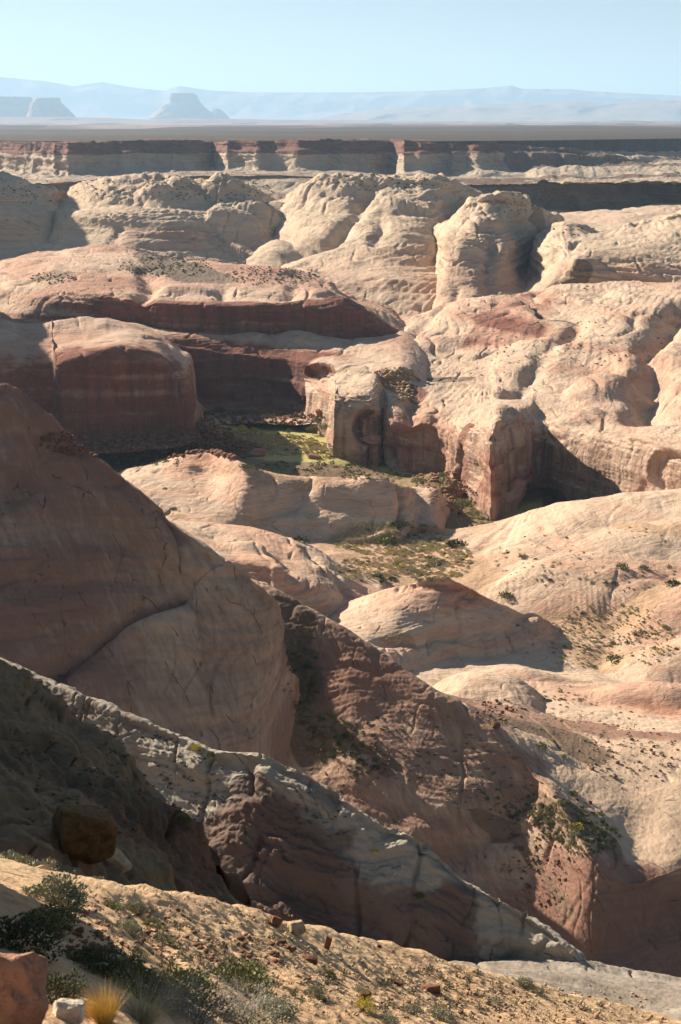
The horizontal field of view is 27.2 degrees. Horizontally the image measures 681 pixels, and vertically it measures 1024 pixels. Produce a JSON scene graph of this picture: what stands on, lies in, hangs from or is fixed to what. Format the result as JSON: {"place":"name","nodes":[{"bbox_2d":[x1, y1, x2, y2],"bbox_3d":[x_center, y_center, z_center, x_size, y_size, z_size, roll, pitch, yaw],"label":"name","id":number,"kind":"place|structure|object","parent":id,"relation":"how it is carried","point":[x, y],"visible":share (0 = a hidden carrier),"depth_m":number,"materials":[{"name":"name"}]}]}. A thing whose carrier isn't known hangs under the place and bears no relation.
{"place":"outdoors","nodes":[
{"label":"outdoors","id":0,"kind":"place"},
{"bbox_2d":[0,96,32,116],"bbox_3d":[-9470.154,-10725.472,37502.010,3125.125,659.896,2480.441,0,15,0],"label":"butte","id":1,"kind":"object","parent":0,"point":[12,106],"visible":0.51,"depth_m":36779.82,"materials":[{"name":"stone"}]},
{"bbox_2d":[0,171,66,254],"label":"slickrock dome","id":2,"kind":"structure","parent":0,"point":[25,228],"depth_m":1975.65,"materials":[{"name":"stone"}]},
{"bbox_2d":[26,98,74,116],"bbox_3d":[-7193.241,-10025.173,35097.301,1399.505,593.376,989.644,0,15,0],"label":"butte","id":3,"kind":"object","parent":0,"point":[47,107],"visible":0.75,"depth_m":34815.82,"materials":[{"name":"stone"}]},
{"bbox_2d":[0,316,211,453],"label":"canyon wall","id":4,"kind":"structure","parent":0,"point":[78,374],"depth_m":993.33,"materials":[{"name":"stone"}]},
{"bbox_2d":[0,659,254,907],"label":"soil slope","id":5,"kind":"structure","parent":0,"point":[181,862],"depth_m":79.09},
{"bbox_2d":[51,804,117,863],"bbox_3d":[-11.637,14.561,63.947,2.668,2.650,2.282,7,25,-25],"label":"boulder","id":6,"kind":"object","parent":5,"relation":"on","point":[87,834],"visible":0.97,"depth_m":63.18,"materials":[{"name":"stone"}]},
{"bbox_2d":[105,848,131,872],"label":"slab","id":7,"kind":"object","parent":5,"relation":"on","point":[118,859],"depth_m":66.04,"materials":[{"name":"beige stone"}]},
{"bbox_2d":[176,813,193,824],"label":"bush","id":8,"kind":"object","parent":5,"relation":"on","point":[182,817],"visible":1,"depth_m":81.60,"materials":[{"name":"green plant"}]},
{"bbox_2d":[0,384,299,765],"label":"slickrock ridge","id":9,"kind":"structure","parent":0,"point":[120,591],"depth_m":399.56,"materials":[{"name":"brown stone"}]},
{"bbox_2d":[36,711,679,894],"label":"scrub","id":10,"kind":"object","parent":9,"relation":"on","point":[373,735],"visible":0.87,"depth_m":446.15,"materials":[{"name":"green plant"}]},
{"bbox_2d":[33,171,281,264],"bbox_3d":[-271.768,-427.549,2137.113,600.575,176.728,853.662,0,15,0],"label":"slickrock dome","id":11,"kind":"structure","parent":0,"point":[200,227],"depth_m":1954.79,"materials":[{"name":"stone"}]},
{"bbox_2d":[2,173,602,234],"bbox_3d":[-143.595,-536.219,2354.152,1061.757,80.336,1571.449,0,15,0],"label":"scrub","id":12,"kind":"object","parent":11,"relation":"on","point":[273,192],"visible":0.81,"depth_m":2020.59,"materials":[{"name":"green plant"}]},
{"bbox_2d":[148,93,218,118],"bbox_3d":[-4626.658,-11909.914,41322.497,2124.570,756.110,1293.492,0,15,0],"label":"butte","id":13,"kind":"object","parent":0,"point":[184,105],"visible":0.97,"depth_m":41017.62,"materials":[{"name":"stone"}]},
{"bbox_2d":[0,245,404,339],"bbox_3d":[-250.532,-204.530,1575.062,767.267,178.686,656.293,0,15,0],"label":"slickrock mass","id":14,"kind":"object","parent":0,"point":[214,300],"visible":0.79,"depth_m":1312.06,"materials":[{"name":"stone"}]},
{"bbox_2d":[30,255,320,284],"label":"scrub","id":15,"kind":"object","parent":14,"relation":"on","point":[276,278],"visible":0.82,"depth_m":1458.98,"materials":[{"name":"green plant"}]},
{"bbox_2d":[210,109,229,118],"bbox_3d":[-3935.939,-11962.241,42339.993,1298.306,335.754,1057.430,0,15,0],"label":"butte","id":16,"kind":"object","parent":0,"point":[220,113],"visible":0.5,"depth_m":42153.50,"materials":[{"name":"stone"}]},
{"bbox_2d":[166,516,386,618],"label":"slickrock dome","id":17,"kind":"structure","parent":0,"point":[305,574],"depth_m":700.99,"materials":[{"name":"stone"}]},
{"bbox_2d":[292,535,310,543],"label":"desert shrub","id":18,"kind":"object","parent":17,"relation":"on","point":[300,538],"visible":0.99,"depth_m":749.42,"materials":[{"name":"green plant"}]},
{"bbox_2d":[127,322,427,424],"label":"canyon wall","id":19,"kind":"structure","parent":0,"point":[255,371],"depth_m":1217.35,"materials":[{"name":"stone"}]},
{"bbox_2d":[210,406,227,414],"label":"cottonwood tree","id":20,"kind":"object","parent":19,"relation":"on","point":[218,409],"visible":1,"depth_m":1178.94,"materials":[{"name":"green plant"}]},
{"bbox_2d":[233,409,252,416],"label":"cottonwood tree","id":21,"kind":"object","parent":19,"relation":"on","point":[246,411],"visible":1,"depth_m":1166.05,"materials":[{"name":"green plant"}]},
{"bbox_2d":[200,410,324,426],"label":"scree","id":22,"kind":"structure","parent":19,"relation":"on","point":[282,422],"depth_m":1157.15,"materials":[{"name":"brown stone"}]},
{"bbox_2d":[119,452,449,543],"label":"slickrock dome","id":23,"kind":"structure","parent":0,"point":[205,487],"depth_m":841.00,"materials":[{"name":"stone"}]},
{"bbox_2d":[38,422,261,460],"bbox_3d":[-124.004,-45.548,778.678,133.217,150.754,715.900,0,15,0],"label":"scree","id":24,"kind":"structure","parent":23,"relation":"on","point":[138,444],"depth_m":991.45,"materials":[{"name":"brown stone"}]},
{"bbox_2d":[395,518,412,527],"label":"desert shrub","id":25,"kind":"object","parent":23,"relation":"on","point":[402,523],"visible":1,"depth_m":831.41,"materials":[{"name":"green plant"}]},
{"bbox_2d":[0,657,585,962],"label":"slickrock spur","id":26,"kind":"structure","parent":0,"point":[345,881],"depth_m":176.50,"materials":[{"name":"stone"}]},
{"bbox_2d":[0,117,590,124],"bbox_3d":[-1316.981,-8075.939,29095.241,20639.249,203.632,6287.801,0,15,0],"label":"hills","id":27,"kind":"structure","parent":0,"point":[78,120],"depth_m":28567.01,"materials":[{"name":"stone"}]},
{"bbox_2d":[98,409,542,528],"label":"canyon floor","id":28,"kind":"structure","parent":0,"point":[526,504],"depth_m":990.06,"materials":[{"name":"plant"}]},
{"bbox_2d":[105,453,406,481],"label":"scrub","id":29,"kind":"object","parent":28,"relation":"on","point":[276,464],"visible":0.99,"depth_m":971.87,"materials":[{"name":"green plant"}]},
{"bbox_2d":[248,448,265,455],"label":"boulder","id":30,"kind":"object","parent":28,"relation":"on","point":[258,452],"visible":1,"depth_m":1004.02,"materials":[{"name":"red stone"}]},
{"bbox_2d":[219,429,337,459],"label":"meadow grass","id":31,"kind":"structure","parent":28,"relation":"on","point":[265,440],"depth_m":1071.95,"materials":[{"name":"green grass"}]},
{"bbox_2d":[308,453,320,458],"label":"boulder","id":32,"kind":"object","parent":28,"relation":"on","point":[313,456],"visible":1,"depth_m":1009.37,"materials":[{"name":"red stone"}]},
{"bbox_2d":[407,467,477,515],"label":"scree","id":33,"kind":"structure","parent":28,"relation":"on","point":[459,492],"depth_m":928.95,"materials":[{"name":"red stone"}]},
{"bbox_2d":[452,496,477,514],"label":"cottonwood tree","id":34,"kind":"object","parent":28,"relation":"on","point":[466,503],"visible":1,"depth_m":882.67,"materials":[{"name":"green plant"}]},
{"bbox_2d":[465,507,484,519],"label":"cottonwood tree","id":35,"kind":"object","parent":28,"relation":"on","point":[476,513],"visible":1,"depth_m":865.54,"materials":[{"name":"green plant"}]},
{"bbox_2d":[0,858,680,1023],"bbox_3d":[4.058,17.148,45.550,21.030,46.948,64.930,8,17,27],"label":"foreground slope","id":36,"kind":"structure","parent":0,"point":[15,876],"depth_m":26.10,"materials":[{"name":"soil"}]},
{"bbox_2d":[0,952,48,1023],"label":"boulder","id":37,"kind":"object","parent":36,"relation":"on","point":[23,994],"visible":1,"depth_m":10.65,"materials":[{"name":"red stone"}]},
{"bbox_2d":[0,849,59,870],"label":"sagebrush","id":38,"kind":"object","parent":36,"relation":"on","point":[17,856],"visible":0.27,"depth_m":26.66,"materials":[{"name":"green plant"}]},
{"bbox_2d":[0,912,65,962],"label":"brush","id":39,"kind":"object","parent":36,"relation":"on","point":[13,930],"visible":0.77,"depth_m":15.76,"materials":[{"name":"green plant"}]},
{"bbox_2d":[36,865,52,870],"bbox_3d":[-5.413,6.574,25.561,0.441,0.339,0.298,2,-9,-18],"label":"rock","id":40,"kind":"object","parent":36,"relation":"on","point":[47,867],"visible":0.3,"depth_m":25.46,"materials":[{"name":"beige stone"}]},
{"bbox_2d":[21,901,85,934],"bbox_3d":[-3.712,5.132,17.865,0.917,0.314,0.934,3,11,29],"label":"sagebrush","id":41,"kind":"object","parent":36,"relation":"on","point":[54,914],"visible":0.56,"depth_m":17.85,"materials":[{"name":"green plant"}]},
{"bbox_2d":[21,871,97,912],"bbox_3d":[-3.948,5.213,19.247,1.111,0.424,1.152,8,22,43],"label":"sagebrush","id":42,"kind":"object","parent":36,"relation":"on","point":[44,890],"visible":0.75,"depth_m":19.26,"materials":[{"name":"green plant"}]},
{"bbox_2d":[45,968,90,1005],"bbox_3d":[-2.663,4.437,13.058,0.726,0.348,0.672,-12,20,-38],"label":"brush","id":43,"kind":"object","parent":36,"relation":"on","point":[57,982],"visible":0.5,"depth_m":13.04,"materials":[{"name":"green plant"}]},
{"bbox_2d":[52,998,84,1023],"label":"rock","id":44,"kind":"object","parent":36,"relation":"on","point":[72,1011],"visible":0.99,"depth_m":11.47,"materials":[{"name":"stone"}]},
{"bbox_2d":[49,885,94,911],"bbox_3d":[-3.762,5.308,19.252,0.718,0.292,0.745,10,25,39],"label":"sagebrush","id":45,"kind":"object","parent":36,"relation":"on","point":[79,900],"visible":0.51,"depth_m":19.22,"materials":[{"name":"green plant"}]},
{"bbox_2d":[62,943,127,977],"bbox_3d":[-2.914,5.234,16.417,0.900,0.390,0.828,-7,17,-23],"label":"brush","id":46,"kind":"object","parent":36,"relation":"on","point":[96,955],"visible":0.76,"depth_m":16.39,"materials":[{"name":"green plant"}]},
{"bbox_2d":[78,973,139,1023],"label":"grass tuft","id":47,"kind":"object","parent":36,"relation":"on","point":[102,1012],"visible":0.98,"depth_m":12.70,"materials":[{"name":"plant"}]},
{"bbox_2d":[101,898,123,913],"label":"shrub","id":48,"kind":"object","parent":36,"relation":"on","point":[111,903],"visible":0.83,"depth_m":21.36,"materials":[{"name":"green plant"}]},
{"bbox_2d":[93,951,167,1003],"bbox_3d":[-2.435,5.362,16.262,0.952,0.350,0.970,-4,18,-37],"label":"brush","id":49,"kind":"object","parent":36,"relation":"on","point":[125,967],"visible":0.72,"depth_m":16.27,"materials":[{"name":"green plant"}]},
{"bbox_2d":[119,918,144,938],"bbox_3d":[-2.915,5.741,19.402,0.449,0.176,0.433,-2,21,-34],"label":"shrub","id":50,"kind":"object","parent":36,"relation":"on","point":[125,926],"visible":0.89,"depth_m":19.41,"materials":[{"name":"green plant"}]},
{"bbox_2d":[123,900,147,916],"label":"shrub","id":51,"kind":"object","parent":36,"relation":"on","point":[132,904],"visible":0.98,"depth_m":23.34,"materials":[{"name":"green plant"}]},
{"bbox_2d":[95,964,193,1023],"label":"grass tuft","id":52,"kind":"object","parent":36,"relation":"on","point":[147,1016],"visible":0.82,"depth_m":14.13,"materials":[{"name":"plant"}]},
{"bbox_2d":[140,916,158,926],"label":"shrub","id":53,"kind":"object","parent":36,"relation":"on","point":[154,921],"visible":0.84,"depth_m":22.83,"materials":[{"name":"green plant"}]},
{"bbox_2d":[129,964,194,1018],"bbox_3d":[-2.063,5.539,16.254,1.049,0.526,0.847,13,17,28],"label":"brush","id":54,"kind":"object","parent":36,"relation":"on","point":[161,989],"visible":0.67,"depth_m":16.24,"materials":[{"name":"green plant"}]},
{"bbox_2d":[153,931,175,946],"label":"shrub","id":55,"kind":"object","parent":36,"relation":"on","point":[166,936],"visible":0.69,"depth_m":21.19,"materials":[{"name":"green plant"}]},
{"bbox_2d":[49,903,296,965],"bbox_3d":[-3.774,8.495,26.607,5.776,11.949,18.056,0,15,0],"label":"shrub","id":56,"kind":"object","parent":36,"relation":"on","point":[273,953],"visible":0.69,"depth_m":22.50,"materials":[{"name":"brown plant"}]},
{"bbox_2d":[158,962,220,1001],"bbox_3d":[-1.913,5.821,17.519,0.916,0.330,0.899,5,8,-11],"label":"brush","id":57,"kind":"object","parent":36,"relation":"on","point":[175,972],"visible":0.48,"depth_m":17.52,"materials":[{"name":"green plant"}]},
{"bbox_2d":[150,959,256,1023],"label":"brush","id":58,"kind":"object","parent":36,"relation":"on","point":[215,1004],"visible":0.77,"depth_m":16.21,"materials":[{"name":"green plant"}]},
{"bbox_2d":[210,956,276,999],"bbox_3d":[-1.478,6.996,21.048,1.244,0.418,1.221,12,11,13],"label":"brush","id":59,"kind":"object","parent":36,"relation":"on","point":[241,971],"visible":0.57,"depth_m":21.09,"materials":[{"name":"green plant"}]},
{"bbox_2d":[240,960,267,976],"bbox_3d":[-1.475,7.634,23.608,0.561,0.192,0.571,4,11,31],"label":"shrub","id":60,"kind":"object","parent":36,"relation":"on","point":[254,964],"visible":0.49,"depth_m":23.62,"materials":[{"name":"green plant"}]},
{"bbox_2d":[207,976,301,1023],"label":"brush","id":61,"kind":"object","parent":36,"relation":"on","point":[251,1013],"visible":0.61,"depth_m":17.65,"materials":[{"name":"plant"}]},
{"bbox_2d":[252,993,299,1023],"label":"brush","id":62,"kind":"object","parent":36,"relation":"on","point":[282,1003],"visible":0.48,"depth_m":19.67,"materials":[{"name":"green plant"}]},
{"bbox_2d":[271,915,282,927],"bbox_3d":[-1.347,8.613,29.545,0.245,0.240,0.212,20,5,-5],"label":"rock","id":63,"kind":"object","parent":36,"relation":"on","point":[276,921],"visible":1,"depth_m":29.48,"materials":[{"name":"brown stone"}]},
{"bbox_2d":[287,920,305,934],"bbox_3d":[-0.968,9.109,30.778,0.384,0.341,0.332,9,1,-31],"label":"rock","id":64,"kind":"object","parent":36,"relation":"on","point":[296,927],"visible":0.93,"depth_m":30.68,"materials":[{"name":"beige stone"}]},
{"bbox_2d":[92,908,502,1015],"bbox_3d":[-0.689,11.420,33.633,7.599,20.204,28.243,5,16,18],"label":"scrub","id":65,"kind":"object","parent":36,"relation":"on","point":[223,944],"visible":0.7,"depth_m":23.87,"materials":[{"name":"green plant"}]},
{"bbox_2d":[302,954,317,964],"bbox_3d":[-0.613,9.001,28.307,0.353,0.146,0.252,20,7,-5],"label":"slab","id":66,"kind":"object","parent":36,"relation":"on","point":[310,958],"depth_m":28.25,"materials":[{"name":"brown stone"}]},
{"bbox_2d":[301,983,330,1001],"bbox_3d":[-0.441,8.134,23.810,0.533,0.217,0.553,6,19,39],"label":"shrub","id":67,"kind":"object","parent":36,"relation":"on","point":[318,989],"visible":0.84,"depth_m":23.80,"materials":[{"name":"green plant"}]},
{"bbox_2d":[324,936,331,949],"bbox_3d":[-0.284,9.667,31.535,0.152,0.342,0.151,14,3,-4],"label":"rock","id":68,"kind":"object","parent":36,"relation":"on","point":[327,943],"visible":1,"depth_m":31.48,"materials":[{"name":"brown stone"}]},
{"bbox_2d":[324,969,336,979],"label":"shrub","id":69,"kind":"object","parent":36,"relation":"on","point":[331,972],"visible":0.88,"depth_m":27.83,"materials":[{"name":"green plant"}]},
{"bbox_2d":[91,904,633,1022],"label":"scrub","id":70,"kind":"object","parent":36,"relation":"on","point":[397,976],"visible":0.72,"depth_m":31.11,"materials":[{"name":"plant"}]},
{"bbox_2d":[358,989,370,1000],"bbox_3d":[0.470,9.301,27.012,0.247,0.224,0.191,10,1,-3],"label":"rock","id":71,"kind":"object","parent":36,"relation":"on","point":[365,993],"visible":0.72,"depth_m":26.96,"materials":[{"name":"stone"}]},
{"bbox_2d":[354,996,377,1014],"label":"bush","id":72,"kind":"object","parent":36,"relation":"on","point":[362,1003],"visible":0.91,"depth_m":25.48,"materials":[{"name":"yellow plant"}]},
{"bbox_2d":[374,1013,400,1023],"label":"shrub","id":73,"kind":"object","parent":36,"relation":"on","point":[393,1019],"visible":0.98,"depth_m":25.26,"materials":[{"name":"green plant"}]},
{"bbox_2d":[387,977,403,985],"bbox_3d":[1.270,10.839,32.467,0.409,0.115,0.155,21,11,14],"label":"slab","id":74,"kind":"object","parent":36,"relation":"on","point":[398,982],"depth_m":32.41,"materials":[{"name":"brown stone"}]},
{"bbox_2d":[401,1003,423,1016],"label":"shrub","id":75,"kind":"object","parent":36,"relation":"on","point":[415,1009],"visible":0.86,"depth_m":28.51,"materials":[{"name":"green plant"}]},
{"bbox_2d":[421,983,440,993],"bbox_3d":[2.179,11.482,33.909,0.483,0.219,0.244,7,8,-5],"label":"rock","id":76,"kind":"object","parent":36,"relation":"on","point":[433,988],"visible":0.97,"depth_m":33.83,"materials":[{"name":"brown stone"}]},
{"bbox_2d":[425,1006,456,1023],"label":"shrub","id":77,"kind":"object","parent":36,"relation":"on","point":[445,1011],"visible":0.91,"depth_m":30.03,"materials":[{"name":"green plant"}]},
{"bbox_2d":[516,976,536,990],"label":"shrub","id":78,"kind":"object","parent":36,"relation":"on","point":[523,981],"visible":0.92,"depth_m":44.67,"materials":[{"name":"green plant"}]},
{"bbox_2d":[0,138,680,184],"bbox_3d":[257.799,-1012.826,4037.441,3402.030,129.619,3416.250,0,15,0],"label":"mesa cliff","id":79,"kind":"structure","parent":0,"point":[65,159],"depth_m":3380.95,"materials":[{"name":"stone"}]},
{"bbox_2d":[0,121,680,172],"bbox_3d":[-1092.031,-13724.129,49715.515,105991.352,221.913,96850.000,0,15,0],"label":"plateau","id":80,"kind":"structure","parent":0,"point":[635,136],"depth_m":6902.89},
{"bbox_2d":[0,77,680,119],"bbox_3d":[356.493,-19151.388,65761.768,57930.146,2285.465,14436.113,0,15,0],"label":"mountain range","id":81,"kind":"structure","parent":0,"point":[103,100],"depth_m":64643.91,"materials":[{"name":"stone"}]},
{"bbox_2d":[0,201,680,316],"bbox_3d":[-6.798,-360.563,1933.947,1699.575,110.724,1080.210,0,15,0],"label":"slickrock slope","id":82,"kind":"structure","parent":0,"point":[275,253],"depth_m":2179.63,"materials":[{"name":"stone"}]},
{"bbox_2d":[0,0,680,95],"label":"sky","id":83,"kind":"structure","parent":0,"point":[618,46],"materials":[{"name":"blue"}]},
{"bbox_2d":[26,170,680,212],"bbox_3d":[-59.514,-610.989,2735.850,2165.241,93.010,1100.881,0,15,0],"label":"canyon bench","id":84,"kind":"object","parent":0,"point":[564,198],"visible":0.21,"depth_m":2685.54,"materials":[{"name":"stone"}]},
{"bbox_2d":[273,172,483,316],"bbox_3d":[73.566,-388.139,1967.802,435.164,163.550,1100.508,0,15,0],"label":"slickrock dome","id":85,"kind":"structure","parent":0,"point":[377,243],"depth_m":1861.52,"materials":[{"name":"stone"}]},
{"bbox_2d":[330,578,559,670],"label":"slickrock dome","id":86,"kind":"structure","parent":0,"point":[417,625],"depth_m":653.30,"materials":[{"name":"stone"}]},
{"bbox_2d":[251,579,680,976],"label":"slickrock spur","id":87,"kind":"structure","parent":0,"point":[619,905],"depth_m":467.71,"materials":[{"name":"brown stone"}]},
{"bbox_2d":[287,629,379,777],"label":"scrub","id":88,"kind":"object","parent":87,"relation":"on","point":[326,742],"visible":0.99,"depth_m":489.47,"materials":[{"name":"green plant"}]},
{"bbox_2d":[3,696,678,906],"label":"scree","id":89,"kind":"structure","parent":87,"relation":"on","point":[506,707],"depth_m":452.08,"materials":[{"name":"brown stone"}]},
{"bbox_2d":[491,721,499,728],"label":"rock","id":90,"kind":"object","parent":87,"relation":"on","point":[495,724],"visible":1,"depth_m":473.00,"materials":[{"name":"stone"}]},
{"bbox_2d":[536,741,549,749],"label":"desert shrub","id":91,"kind":"object","parent":87,"relation":"on","point":[542,744],"visible":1,"depth_m":481.56,"materials":[{"name":"green plant"}]},
{"bbox_2d":[513,799,622,855],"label":"scrub","id":92,"kind":"object","parent":87,"relation":"on","point":[517,813],"visible":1,"depth_m":447.03,"materials":[{"name":"green plant"}]},
{"bbox_2d":[433,671,545,713],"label":"slickrock dome","id":93,"kind":"structure","parent":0,"point":[481,686],"depth_m":564.31,"materials":[{"name":"stone"}]},
{"bbox_2d":[301,488,680,745],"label":"valley floor","id":94,"kind":"structure","parent":0,"point":[649,694],"depth_m":708.27,"materials":[{"name":"stone"}]},
{"bbox_2d":[373,534,399,545],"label":"desert shrub","id":95,"kind":"object","parent":94,"relation":"on","point":[385,539],"visible":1,"depth_m":816.25,"materials":[{"name":"green plant"}]},
{"bbox_2d":[330,521,473,581],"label":"scrub","id":96,"kind":"object","parent":94,"relation":"on","point":[408,553],"visible":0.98,"depth_m":793.37,"materials":[{"name":"olive green leaves"},{"name":"dry grass"}]},
{"bbox_2d":[428,556,447,566],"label":"desert shrub","id":97,"kind":"object","parent":94,"relation":"on","point":[436,560],"visible":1,"depth_m":770.98,"materials":[{"name":"green plant"}]},
{"bbox_2d":[446,538,466,546],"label":"desert shrub","id":98,"kind":"object","parent":94,"relation":"on","point":[451,543],"visible":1,"depth_m":802.31,"materials":[{"name":"green plant"}]},
{"bbox_2d":[494,526,675,732],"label":"scrub","id":99,"kind":"object","parent":94,"relation":"on","point":[536,636],"visible":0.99,"depth_m":707.23,"materials":[{"name":"plant"}]},
{"bbox_2d":[544,604,677,703],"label":"scrub","id":100,"kind":"object","parent":94,"relation":"on","point":[600,635],"visible":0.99,"depth_m":673.08,"materials":[{"name":"olive green leaves"}]},
{"bbox_2d":[606,654,623,663],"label":"desert shrub","id":101,"kind":"object","parent":94,"relation":"on","point":[612,658],"visible":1,"depth_m":647.11,"materials":[{"name":"green plant"}]},
{"bbox_2d":[663,578,680,586],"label":"desert shrub","id":102,"kind":"object","parent":94,"relation":"on","point":[672,581],"visible":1,"depth_m":700.33,"materials":[{"name":"green plant"}]},
{"bbox_2d":[304,280,680,520],"bbox_3d":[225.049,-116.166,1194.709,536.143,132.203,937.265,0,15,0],"label":"canyon wall","id":103,"kind":"structure","parent":0,"point":[508,440],"depth_m":1032.62,"materials":[{"name":"stone"}]},
{"bbox_2d":[373,366,414,400],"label":"scree","id":104,"kind":"structure","parent":103,"relation":"on","point":[391,374],"depth_m":1101.05,"materials":[{"name":"beige stone"}]},
{"bbox_2d":[453,286,662,377],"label":"scrub","id":105,"kind":"object","parent":103,"relation":"on","point":[558,344],"visible":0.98,"depth_m":1139.54,"materials":[{"name":"green plant"}]},
{"bbox_2d":[431,190,564,309],"bbox_3d":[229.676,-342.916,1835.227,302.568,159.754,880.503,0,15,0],"label":"slickrock dome","id":106,"kind":"structure","parent":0,"point":[484,244],"depth_m":1627.12,"materials":[{"name":"stone"}]},
{"bbox_2d":[318,100,680,120],"bbox_3d":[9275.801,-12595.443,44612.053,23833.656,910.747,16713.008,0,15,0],"label":"hills","id":107,"kind":"structure","parent":0,"point":[657,110],"depth_m":43179.56,"materials":[{"name":"stone"}]},
{"bbox_2d":[450,958,680,1019],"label":"rock shelf","id":108,"kind":"object","parent":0,"point":[663,991],"visible":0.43,"depth_m":156.98,"materials":[{"name":"stone"}]},
{"bbox_2d":[523,210,680,291],"bbox_3d":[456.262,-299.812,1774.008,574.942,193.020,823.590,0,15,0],"label":"slickrock dome","id":109,"kind":"structure","parent":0,"point":[646,250],"depth_m":1528.79,"materials":[{"name":"stone"}]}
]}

